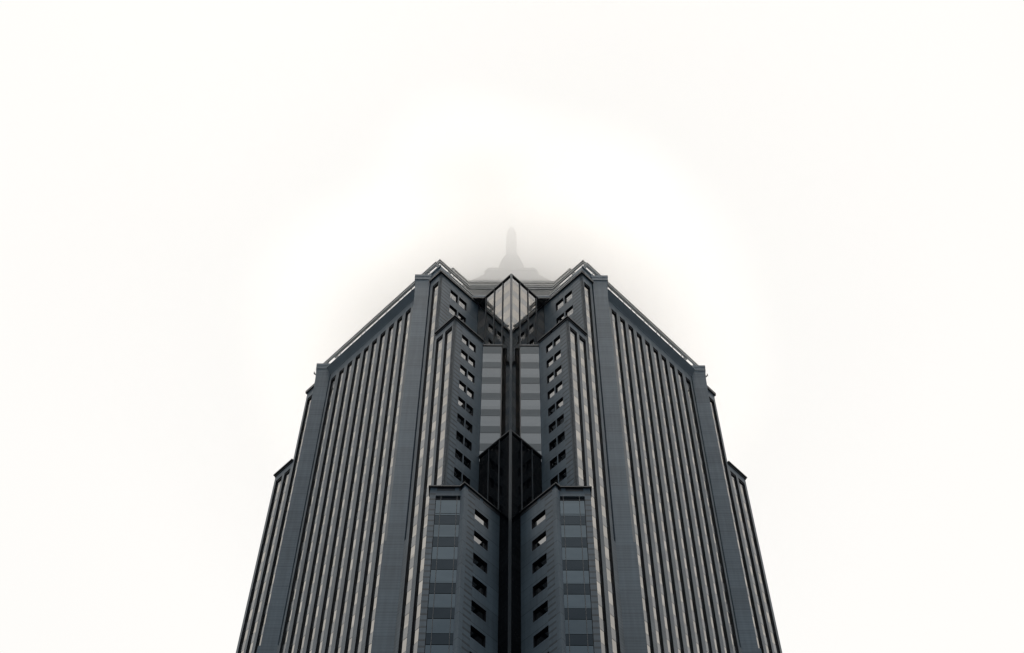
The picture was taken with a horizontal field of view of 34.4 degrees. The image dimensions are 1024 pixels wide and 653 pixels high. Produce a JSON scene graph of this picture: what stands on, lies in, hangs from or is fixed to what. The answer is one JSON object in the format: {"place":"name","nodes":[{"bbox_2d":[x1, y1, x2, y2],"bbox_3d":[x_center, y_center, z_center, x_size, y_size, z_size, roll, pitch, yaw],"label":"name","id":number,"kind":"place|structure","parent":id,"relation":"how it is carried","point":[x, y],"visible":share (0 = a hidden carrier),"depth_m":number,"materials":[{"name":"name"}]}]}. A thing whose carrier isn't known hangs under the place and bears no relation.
{"place":"outdoors","nodes":[
{"label":"outdoors","id":0,"kind":"place"},
{"bbox_2d":[0,0,1023,652],"label":"sky","id":1,"kind":"structure","parent":0,"point":[819,203],"materials":[{"name":"white"}]},
{"label":"ground","id":2,"kind":"structure","parent":0,"visible":0},
{"bbox_2d":[236,226,781,652],"bbox_3d":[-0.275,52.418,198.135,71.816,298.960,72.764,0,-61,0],"label":"skyscraper","id":3,"kind":"structure","parent":2,"relation":"on","point":[510,454],"depth_m":206.13,"materials":[{"name":"concrete"}]},
{"bbox_2d":[479,344,502,461],"bbox_3d":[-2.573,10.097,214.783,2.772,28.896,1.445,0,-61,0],"label":"bay window","id":4,"kind":"structure","parent":3,"relation":"in","point":[491,395],"depth_m":215.25,"materials":[{"name":"grey glass"}]},
{"bbox_2d":[519,345,541,461],"bbox_3d":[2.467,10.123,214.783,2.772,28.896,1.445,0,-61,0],"label":"bay window","id":5,"kind":"structure","parent":3,"relation":"in","point":[530,417],"depth_m":215.30,"materials":[{"name":"grey glass"}]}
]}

